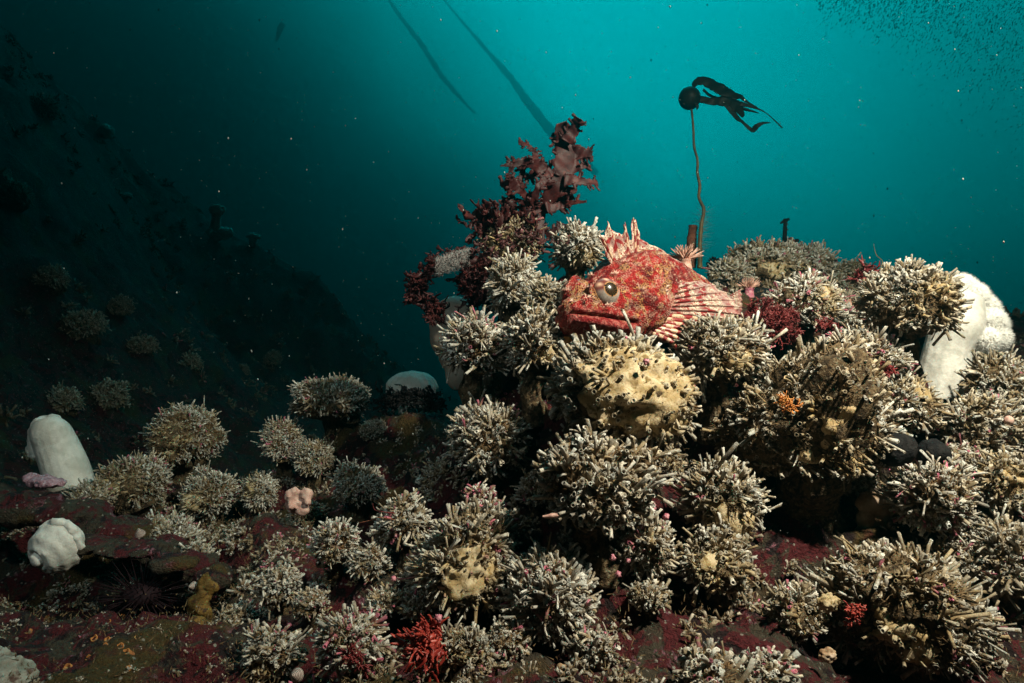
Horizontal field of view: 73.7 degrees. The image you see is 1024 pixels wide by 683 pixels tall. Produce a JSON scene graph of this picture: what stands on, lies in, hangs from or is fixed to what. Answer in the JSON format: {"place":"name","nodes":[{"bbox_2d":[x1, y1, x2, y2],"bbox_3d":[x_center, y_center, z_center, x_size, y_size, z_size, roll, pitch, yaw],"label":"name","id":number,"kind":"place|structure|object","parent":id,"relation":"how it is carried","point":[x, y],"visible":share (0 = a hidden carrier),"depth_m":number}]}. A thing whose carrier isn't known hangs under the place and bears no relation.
{"place":"outdoors","nodes":[
{"label":"outdoors","id":0,"kind":"place"},
{"bbox_2d":[388,0,475,113],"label":"distant kelp strand","id":1,"kind":"object","parent":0,"point":[431,60],"visible":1,"depth_m":19.01},
{"bbox_2d":[0,24,1023,682],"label":"ground","id":2,"kind":"structure","parent":0,"point":[66,200],"depth_m":1.80},
{"bbox_2d":[0,178,34,212],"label":"distant tube cluster","id":3,"kind":"object","parent":2,"relation":"on","point":[17,195],"visible":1,"depth_m":2.02},
{"bbox_2d":[0,647,39,682],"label":"grey rock","id":4,"kind":"object","parent":2,"relation":"on","point":[8,664],"visible":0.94,"depth_m":0.44},
{"bbox_2d":[30,91,61,120],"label":"distant tube cluster","id":5,"kind":"object","parent":2,"relation":"on","point":[41,103],"visible":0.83,"depth_m":2.52},
{"bbox_2d":[30,262,70,294],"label":"distant tube cluster","id":6,"kind":"object","parent":2,"relation":"on","point":[55,280],"visible":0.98,"depth_m":1.96},
{"bbox_2d":[25,414,93,491],"bbox_3d":[-0.568,0.141,0.860,0.077,0.100,0.055,0,0,0],"label":"plumose anemone","id":7,"kind":"object","parent":2,"relation":"on","point":[52,439],"visible":0.94,"depth_m":0.84},
{"bbox_2d":[46,380,85,416],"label":"distant tube cluster","id":8,"kind":"object","parent":2,"relation":"on","point":[67,399],"visible":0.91,"depth_m":1.74},
{"bbox_2d":[58,307,111,344],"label":"distant tube cluster","id":9,"kind":"object","parent":2,"relation":"on","point":[89,325],"visible":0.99,"depth_m":1.96},
{"bbox_2d":[61,475,116,506],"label":"tube cluster","id":10,"kind":"object","parent":2,"relation":"on","point":[92,490],"visible":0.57,"depth_m":0.81},
{"bbox_2d":[87,377,130,409],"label":"distant tube cluster","id":11,"kind":"object","parent":2,"relation":"on","point":[107,393],"visible":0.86,"depth_m":1.87},
{"bbox_2d":[0,483,232,594],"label":"rock ledge","id":12,"kind":"object","parent":2,"relation":"on","point":[108,534],"visible":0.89,"depth_m":0.70},
{"bbox_2d":[22,472,66,488],"bbox_3d":[-0.543,0.162,0.794,0.058,0.017,0.030,0,0,26],"label":"coralline crust","id":13,"kind":"object","parent":12,"relation":"on","point":[34,480],"visible":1,"depth_m":0.79},
{"bbox_2d":[27,518,85,573],"bbox_3d":[-0.412,0.185,0.620,0.049,0.052,0.042,0,0,0],"label":"plumose anemone","id":14,"kind":"object","parent":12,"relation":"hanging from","point":[54,545],"visible":0.99,"depth_m":0.61},
{"bbox_2d":[106,293,137,318],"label":"distant tube cluster","id":15,"kind":"object","parent":2,"relation":"on","point":[120,305],"visible":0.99,"depth_m":2.21},
{"bbox_2d":[93,447,174,515],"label":"tube cluster","id":16,"kind":"object","parent":2,"relation":"on","point":[138,484],"visible":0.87,"depth_m":0.84},
{"bbox_2d":[86,555,189,621],"bbox_3d":[-0.324,0.219,0.589,0.083,0.069,0.064,0,0,0],"label":"sea urchin","id":17,"kind":"object","parent":2,"relation":"on","point":[134,596],"visible":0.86,"depth_m":0.59},
{"bbox_2d":[125,334,161,355],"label":"distant tube cluster","id":18,"kind":"object","parent":2,"relation":"on","point":[149,345],"visible":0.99,"depth_m":2.17},
{"bbox_2d":[143,505,206,595],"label":"tube cluster","id":19,"kind":"object","parent":2,"relation":"on","point":[185,528],"visible":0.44,"depth_m":0.73},
{"bbox_2d":[138,395,230,485],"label":"tube cluster","id":20,"kind":"object","parent":2,"relation":"on","point":[186,438],"visible":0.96,"depth_m":0.93},
{"bbox_2d":[178,533,221,592],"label":"tube cluster","id":21,"kind":"object","parent":2,"relation":"on","point":[204,547],"visible":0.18,"depth_m":0.69},
{"bbox_2d":[186,572,218,624],"bbox_3d":[-0.247,0.216,0.545,0.024,0.048,0.065,0,0,-22],"label":"ochre sponge","id":22,"kind":"object","parent":2,"relation":"on","point":[207,587],"visible":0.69,"depth_m":0.55},
{"bbox_2d":[176,460,242,530],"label":"tube cluster","id":23,"kind":"object","parent":2,"relation":"on","point":[208,493],"visible":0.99,"depth_m":0.86},
{"bbox_2d":[209,204,225,230],"bbox_3d":[-1.263,-0.529,2.907,0.064,0.091,0.187,0,0,-30],"label":"plumose anemone","id":24,"kind":"object","parent":2,"relation":"on","point":[217,211],"visible":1,"depth_m":2.85},
{"bbox_2d":[215,599,259,624],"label":"tube cluster","id":25,"kind":"object","parent":2,"relation":"on","point":[239,611],"visible":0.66,"depth_m":0.55},
{"bbox_2d":[236,469,281,515],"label":"tube cluster","id":26,"kind":"object","parent":2,"relation":"on","point":[259,490],"visible":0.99,"depth_m":0.87},
{"bbox_2d":[0,312,538,682],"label":"fine stub growth","id":27,"kind":"object","parent":2,"relation":"on","point":[264,611],"visible":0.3,"depth_m":0.66},
{"bbox_2d":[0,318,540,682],"bbox_3d":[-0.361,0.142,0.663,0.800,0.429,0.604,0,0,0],"label":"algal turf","id":28,"kind":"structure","parent":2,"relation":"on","point":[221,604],"depth_m":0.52},
{"bbox_2d":[236,616,312,682],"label":"tube cluster","id":29,"kind":"object","parent":2,"relation":"on","point":[265,639],"visible":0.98,"depth_m":0.47},
{"bbox_2d":[250,561,304,621],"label":"tube cluster","id":30,"kind":"object","parent":2,"relation":"on","point":[277,584],"visible":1,"depth_m":0.55},
{"bbox_2d":[250,414,305,479],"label":"tube cluster","id":31,"kind":"object","parent":2,"relation":"on","point":[287,434],"visible":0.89,"depth_m":0.93},
{"bbox_2d":[284,487,312,515],"bbox_3d":[-0.236,0.177,0.757,0.034,0.033,0.023,0,0,0],"label":"pink sponge","id":32,"kind":"object","parent":2,"relation":"on","point":[298,501],"visible":1,"depth_m":0.75},
{"bbox_2d":[288,585,330,637],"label":"tube cluster","id":33,"kind":"object","parent":2,"relation":"on","point":[309,604],"visible":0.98,"depth_m":0.53},
{"bbox_2d":[289,436,336,491],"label":"tube cluster","id":34,"kind":"object","parent":2,"relation":"on","point":[313,461],"visible":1,"depth_m":0.91},
{"bbox_2d":[287,372,371,438],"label":"tube cluster","id":35,"kind":"object","parent":2,"relation":"on","point":[333,403],"visible":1,"depth_m":0.94},
{"bbox_2d":[306,516,361,588],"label":"tube cluster","id":36,"kind":"object","parent":2,"relation":"on","point":[334,544],"visible":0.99,"depth_m":0.57},
{"bbox_2d":[302,601,396,682],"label":"tube cluster","id":37,"kind":"object","parent":2,"relation":"on","point":[344,629],"visible":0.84,"depth_m":0.46},
{"bbox_2d":[336,642,372,678],"bbox_3d":[-0.097,0.195,0.418,0.024,0.023,0.012,0,0,0],"label":"feathery seaweed","id":38,"kind":"object","parent":2,"relation":"on","point":[352,656],"visible":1,"depth_m":0.42},
{"bbox_2d":[326,456,390,522],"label":"tube cluster","id":39,"kind":"object","parent":2,"relation":"on","point":[354,485],"visible":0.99,"depth_m":0.81},
{"bbox_2d":[343,532,392,586],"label":"tube cluster","id":40,"kind":"object","parent":2,"relation":"on","point":[371,562],"visible":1,"depth_m":0.56},
{"bbox_2d":[357,418,387,440],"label":"distant tube cluster","id":41,"kind":"object","parent":2,"relation":"on","point":[371,429],"visible":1,"depth_m":0.94},
{"bbox_2d":[361,581,406,643],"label":"tube cluster","id":42,"kind":"object","parent":2,"relation":"on","point":[387,600],"visible":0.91,"depth_m":0.51},
{"bbox_2d":[365,487,436,572],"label":"tube cluster","id":43,"kind":"object","parent":2,"relation":"on","point":[411,516],"visible":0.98,"depth_m":0.58},
{"bbox_2d":[370,381,450,416],"bbox_3d":[-0.145,0.082,0.971,0.116,0.054,0.044,0,0,0],"label":"dark turf patch","id":44,"kind":"object","parent":2,"relation":"on","point":[393,400],"visible":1,"depth_m":0.96},
{"bbox_2d":[386,370,438,415],"bbox_3d":[-0.154,0.082,1.050,0.082,0.074,0.070,0,0,0],"label":"plumose anemone","id":45,"kind":"object","parent":2,"relation":"on","point":[412,379],"visible":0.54,"depth_m":1.03},
{"bbox_2d":[390,614,448,681],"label":"feathery seaweed","id":46,"kind":"object","parent":2,"relation":"on","point":[423,647],"visible":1,"depth_m":0.43},
{"bbox_2d":[396,587,442,624],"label":"tube cluster","id":47,"kind":"object","parent":2,"relation":"on","point":[412,605],"visible":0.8,"depth_m":0.51},
{"bbox_2d":[412,456,451,501],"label":"tube cluster","id":48,"kind":"object","parent":2,"relation":"on","point":[428,472],"visible":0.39,"depth_m":0.67},
{"bbox_2d":[429,296,476,390],"bbox_3d":[-0.079,0.002,0.930,0.068,0.129,0.054,0,0,0],"label":"plumose anemone","id":49,"kind":"object","parent":2,"relation":"on","point":[454,382],"visible":0.28,"depth_m":0.92},
{"bbox_2d":[397,490,526,626],"bbox_3d":[-0.038,0.171,0.524,0.102,0.107,0.091,0,0,0],"label":"tube cluster","id":50,"kind":"object","parent":2,"relation":"on","point":[454,566],"visible":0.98,"depth_m":0.51},
{"bbox_2d":[434,615,506,681],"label":"tube cluster","id":51,"kind":"object","parent":2,"relation":"on","point":[466,643],"visible":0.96,"depth_m":0.45},
{"bbox_2d":[444,250,496,313],"bbox_3d":[-0.040,-0.065,0.765,0.050,0.074,0.055,0,0,-44],"label":"hanging seaweed","id":52,"kind":"object","parent":2,"relation":"on","point":[470,282],"visible":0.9,"depth_m":0.76},
{"bbox_2d":[433,305,512,406],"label":"tube cluster","id":53,"kind":"object","parent":2,"relation":"on","point":[470,342],"visible":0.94,"depth_m":0.64},
{"bbox_2d":[460,478,501,514],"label":"tube cluster","id":54,"kind":"object","parent":2,"relation":"on","point":[481,494],"visible":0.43,"depth_m":0.56},
{"bbox_2d":[440,389,535,489],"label":"tube cluster","id":55,"kind":"object","parent":2,"relation":"on","point":[490,442],"visible":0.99,"depth_m":0.60},
{"bbox_2d":[486,614,534,660],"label":"tube cluster","id":56,"kind":"object","parent":2,"relation":"on","point":[503,634],"visible":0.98,"depth_m":0.46},
{"bbox_2d":[472,213,549,262],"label":"tube cluster","id":57,"kind":"object","parent":2,"relation":"on","point":[523,245],"visible":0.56,"depth_m":0.79},
{"bbox_2d":[402,245,494,326],"bbox_3d":[-0.068,-0.064,0.772,0.117,0.095,0.049,0,0,0],"label":"hanging seaweed","id":58,"kind":"object","parent":57,"relation":"hanging from","point":[417,294],"visible":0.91,"depth_m":0.77},
{"bbox_2d":[455,189,540,244],"bbox_3d":[-0.015,-0.146,0.792,0.100,0.066,0.057,0,0,0],"label":"bushy seaweed","id":59,"kind":"object","parent":57,"relation":"on","point":[509,207],"visible":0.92,"depth_m":0.79},
{"bbox_2d":[463,218,572,268],"bbox_3d":[0.007,-0.104,0.755,0.123,0.062,0.074,0,0,0],"label":"bushy seaweed","id":60,"kind":"object","parent":57,"relation":"hanging from","point":[502,243],"visible":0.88,"depth_m":0.76},
{"bbox_2d":[498,113,600,244],"bbox_3d":[0.043,-0.188,0.801,0.119,0.150,0.042,0,0,-4],"label":"tall seaweed","id":61,"kind":"object","parent":57,"relation":"attached to","point":[557,181],"visible":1,"depth_m":0.80},
{"bbox_2d":[0,28,1023,482],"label":"tube growth","id":62,"kind":"object","parent":2,"relation":"on","point":[144,228],"visible":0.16,"depth_m":2.79},
{"bbox_2d":[0,272,1023,682],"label":"tube growth","id":63,"kind":"object","parent":2,"relation":"on","point":[1000,666],"visible":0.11,"depth_m":0.58},
{"bbox_2d":[481,246,548,335],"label":"tube cluster","id":64,"kind":"object","parent":2,"relation":"on","point":[510,277],"visible":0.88,"depth_m":0.70},
{"bbox_2d":[500,507,536,551],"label":"tube cluster","id":65,"kind":"object","parent":2,"relation":"on","point":[524,531],"visible":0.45,"depth_m":0.56},
{"bbox_2d":[510,467,550,517],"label":"tube cluster","id":66,"kind":"object","parent":2,"relation":"on","point":[528,488],"visible":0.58,"depth_m":0.59},
{"bbox_2d":[495,295,571,427],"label":"tube cluster","id":67,"kind":"object","parent":2,"relation":"on","point":[531,340],"visible":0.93,"depth_m":0.62},
{"bbox_2d":[516,273,566,315],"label":"tube cluster","id":68,"kind":"object","parent":2,"relation":"on","point":[540,291],"visible":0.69,"depth_m":0.68},
{"bbox_2d":[495,531,602,655],"bbox_3d":[0.028,0.190,0.494,0.081,0.102,0.092,0,0,0],"label":"tube cluster","id":69,"kind":"object","parent":2,"relation":"on","point":[560,582],"visible":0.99,"depth_m":0.48},
{"bbox_2d":[546,215,605,279],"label":"tube cluster","id":70,"kind":"object","parent":2,"relation":"on","point":[585,248],"visible":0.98,"depth_m":0.77},
{"bbox_2d":[560,619,620,671],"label":"tube cluster","id":71,"kind":"object","parent":2,"relation":"on","point":[586,646],"visible":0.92,"depth_m":0.45},
{"bbox_2d":[531,419,679,589],"bbox_3d":[0.069,0.121,0.518,0.112,0.126,0.094,0,0,0],"label":"tube cluster","id":72,"kind":"object","parent":2,"relation":"on","point":[596,486],"visible":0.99,"depth_m":0.50},
{"bbox_2d":[536,309,702,448],"bbox_3d":[0.089,0.053,0.564,0.137,0.161,0.108,0,0,0],"label":"tube cluster","id":73,"kind":"object","parent":2,"relation":"on","point":[614,386],"visible":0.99,"depth_m":0.54},
{"bbox_2d":[609,501,682,581],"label":"tube cluster","id":74,"kind":"object","parent":2,"relation":"on","point":[648,549],"visible":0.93,"depth_m":0.51},
{"bbox_2d":[621,578,672,619],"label":"tube cluster","id":75,"kind":"object","parent":2,"relation":"on","point":[648,596],"visible":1,"depth_m":0.48},
{"bbox_2d":[658,444,687,480],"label":"tube cluster","id":76,"kind":"object","parent":2,"relation":"on","point":[672,463],"visible":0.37,"depth_m":0.61},
{"bbox_2d":[668,244,703,268],"bbox_3d":[0.202,-0.097,0.800,0.041,0.034,0.040,0,0,-13],"label":"anemone","id":77,"kind":"object","parent":2,"relation":"on","point":[685,256],"visible":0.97,"depth_m":0.79},
{"bbox_2d":[672,636,760,682],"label":"tube cluster","id":78,"kind":"object","parent":2,"relation":"on","point":[713,665],"visible":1,"depth_m":0.42},
{"bbox_2d":[674,512,760,615],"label":"tube cluster","id":79,"kind":"object","parent":2,"relation":"on","point":[716,561],"visible":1,"depth_m":0.51},
{"bbox_2d":[666,442,781,546],"bbox_3d":[0.174,0.132,0.558,0.088,0.105,0.070,0,0,0],"label":"tube cluster","id":80,"kind":"object","parent":2,"relation":"on","point":[709,490],"visible":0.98,"depth_m":0.54},
{"bbox_2d":[668,310,787,444],"bbox_3d":[0.195,0.033,0.625,0.104,0.125,0.077,0,0,0],"label":"tube cluster","id":81,"kind":"object","parent":2,"relation":"on","point":[718,354],"visible":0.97,"depth_m":0.61},
{"bbox_2d":[554,217,742,350],"bbox_3d":[0.165,-0.056,0.688,0.298,0.129,0.102,0,0,-30],"label":"sculpin","id":82,"kind":"object","parent":81,"relation":"on","point":[644,285],"visible":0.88,"depth_m":0.62},
{"bbox_2d":[701,256,757,280],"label":"tube cluster","id":83,"kind":"object","parent":2,"relation":"on","point":[727,266],"visible":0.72,"depth_m":1.10},
{"bbox_2d":[678,76,782,267],"bbox_3d":[0.389,-0.304,1.220,0.182,0.345,0.059,0,0,0],"label":"kelp","id":84,"kind":"object","parent":2,"relation":"on","point":[690,98],"visible":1,"depth_m":1.21},
{"bbox_2d":[709,277,772,302],"bbox_3d":[0.331,-0.065,0.969,0.096,0.058,0.129,0,0,-34],"label":"black rock","id":85,"kind":"object","parent":2,"relation":"on","point":[723,281],"visible":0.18,"depth_m":0.97},
{"bbox_2d":[738,328,775,399],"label":"tube cluster","id":86,"kind":"object","parent":2,"relation":"on","point":[767,351],"visible":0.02,"depth_m":0.67},
{"bbox_2d":[744,296,803,349],"bbox_3d":[0.257,-0.018,0.676,0.059,0.053,0.042,0,0,12],"label":"feathery seaweed","id":87,"kind":"object","parent":86,"relation":"on","point":[776,319],"visible":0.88,"depth_m":0.67},
{"bbox_2d":[730,354,787,397],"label":"tube cluster","id":88,"kind":"object","parent":2,"relation":"on","point":[760,379],"visible":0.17,"depth_m":0.63},
{"bbox_2d":[723,235,810,283],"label":"tube cluster","id":89,"kind":"object","parent":2,"relation":"on","point":[779,257],"visible":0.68,"depth_m":1.12},
{"bbox_2d":[734,645,803,682],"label":"tube cluster","id":90,"kind":"object","parent":2,"relation":"on","point":[771,665],"visible":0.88,"depth_m":0.42},
{"bbox_2d":[761,576,833,646],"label":"tube cluster","id":91,"kind":"object","parent":2,"relation":"on","point":[792,610],"visible":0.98,"depth_m":0.48},
{"bbox_2d":[755,265,854,361],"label":"tube cluster","id":92,"kind":"object","parent":2,"relation":"on","point":[812,296],"visible":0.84,"depth_m":0.73},
{"bbox_2d":[700,324,915,532],"bbox_3d":[0.262,0.077,0.601,0.138,0.184,0.162,0,0,-41],"label":"tube cluster","id":93,"kind":"object","parent":2,"relation":"on","point":[810,461],"visible":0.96,"depth_m":0.56},
{"bbox_2d":[774,390,803,414],"bbox_3d":[0.201,0.045,0.499,0.021,0.017,0.013,0,0,-29],"label":"feathery seaweed","id":94,"kind":"object","parent":93,"relation":"on","point":[785,400],"visible":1,"depth_m":0.50},
{"bbox_2d":[796,239,849,288],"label":"tube cluster","id":95,"kind":"object","parent":2,"relation":"on","point":[818,255],"visible":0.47,"depth_m":1.18},
{"bbox_2d":[816,592,840,613],"bbox_3d":[0.211,0.174,0.455,0.016,0.015,0.008,0,0,0],"label":"sponge","id":96,"kind":"object","parent":2,"relation":"on","point":[828,603],"visible":1,"depth_m":0.45},
{"bbox_2d":[826,297,881,336],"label":"tube cluster","id":97,"kind":"object","parent":2,"relation":"on","point":[854,321],"visible":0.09,"depth_m":0.84},
{"bbox_2d":[836,252,872,294],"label":"tube cluster","id":98,"kind":"object","parent":2,"relation":"on","point":[847,268],"visible":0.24,"depth_m":1.22},
{"bbox_2d":[843,600,866,628],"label":"feathery seaweed","id":99,"kind":"object","parent":2,"relation":"on","point":[856,615],"visible":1,"depth_m":0.42},
{"bbox_2d":[841,472,883,526],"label":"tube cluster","id":100,"kind":"object","parent":2,"relation":"on","point":[860,484],"visible":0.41,"depth_m":0.61},
{"bbox_2d":[825,320,918,385],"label":"tube cluster","id":101,"kind":"object","parent":2,"relation":"on","point":[899,359],"visible":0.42,"depth_m":0.65},
{"bbox_2d":[854,491,892,528],"bbox_3d":[0.318,0.156,0.597,0.037,0.050,0.016,0,0,0],"label":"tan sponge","id":102,"kind":"object","parent":2,"relation":"on","point":[870,509],"visible":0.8,"depth_m":0.60},
{"bbox_2d":[795,532,1021,682],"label":"tube cluster","id":103,"kind":"object","parent":2,"relation":"on","point":[927,618],"visible":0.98,"depth_m":0.47},
{"bbox_2d":[848,254,974,377],"bbox_3d":[0.392,-0.024,0.673,0.111,0.126,0.095,0,0,0],"label":"tube cluster","id":104,"kind":"object","parent":2,"relation":"on","point":[908,300],"visible":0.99,"depth_m":0.65},
{"bbox_2d":[883,366,956,439],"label":"tube cluster","id":105,"kind":"object","parent":2,"relation":"on","point":[908,390],"visible":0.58,"depth_m":0.63},
{"bbox_2d":[870,450,992,548],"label":"tube cluster","id":106,"kind":"object","parent":2,"relation":"on","point":[931,499],"visible":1,"depth_m":0.55},
{"bbox_2d":[875,432,917,466],"bbox_3d":[0.315,0.088,0.560,0.034,0.029,0.024,0,0,0],"label":"black lump","id":107,"kind":"object","parent":106,"relation":"on","point":[908,445],"visible":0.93,"depth_m":0.55},
{"bbox_2d":[916,438,951,464],"bbox_3d":[0.352,0.093,0.570,0.028,0.024,0.022,0,0,0],"label":"black lump","id":108,"kind":"object","parent":106,"relation":"on","point":[936,448],"visible":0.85,"depth_m":0.56},
{"bbox_2d":[922,527,997,587],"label":"tube cluster","id":109,"kind":"object","parent":2,"relation":"on","point":[943,546],"visible":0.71,"depth_m":0.54},
{"bbox_2d":[920,272,1014,400],"bbox_3d":[0.538,-0.007,0.803,0.144,0.152,0.088,0,0,-35],"label":"plumose anemone","id":110,"kind":"object","parent":2,"relation":"on","point":[987,327],"visible":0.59,"depth_m":0.77},
{"bbox_2d":[945,433,993,465],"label":"tube cluster","id":111,"kind":"object","parent":2,"relation":"on","point":[963,450],"visible":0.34,"depth_m":0.61},
{"bbox_2d":[925,387,1023,458],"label":"tube cluster","id":112,"kind":"object","parent":2,"relation":"on","point":[978,420],"visible":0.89,"depth_m":0.62},
{"bbox_2d":[950,344,1023,415],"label":"tube cluster","id":113,"kind":"object","parent":2,"relation":"on","point":[997,373],"visible":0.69,"depth_m":0.71},
{"bbox_2d":[957,504,1023,624],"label":"tube cluster","id":114,"kind":"object","parent":2,"relation":"on","point":[1004,536],"visible":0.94,"depth_m":0.53},
{"bbox_2d":[966,595,1016,668],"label":"tube cluster","id":115,"kind":"object","parent":2,"relation":"on","point":[1003,638],"visible":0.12,"depth_m":0.48},
{"bbox_2d":[962,444,1023,519],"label":"tube cluster","id":116,"kind":"object","parent":2,"relation":"on","point":[1002,480],"visible":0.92,"depth_m":0.56},
{"bbox_2d":[0,0,1023,400],"label":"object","id":117,"kind":"structure","parent":0,"point":[802,177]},
{"bbox_2d":[1,0,1023,651],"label":"marine snow","id":118,"kind":"structure","parent":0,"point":[555,260],"depth_m":0.82},
{"bbox_2d":[443,0,598,175],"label":"distant kelp strand","id":119,"kind":"object","parent":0,"point":[546,125],"visible":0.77,"depth_m":19.30},
{"bbox_2d":[816,0,1023,167],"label":"dark specks","id":120,"kind":"object","parent":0,"point":[894,20],"visible":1,"depth_m":3.79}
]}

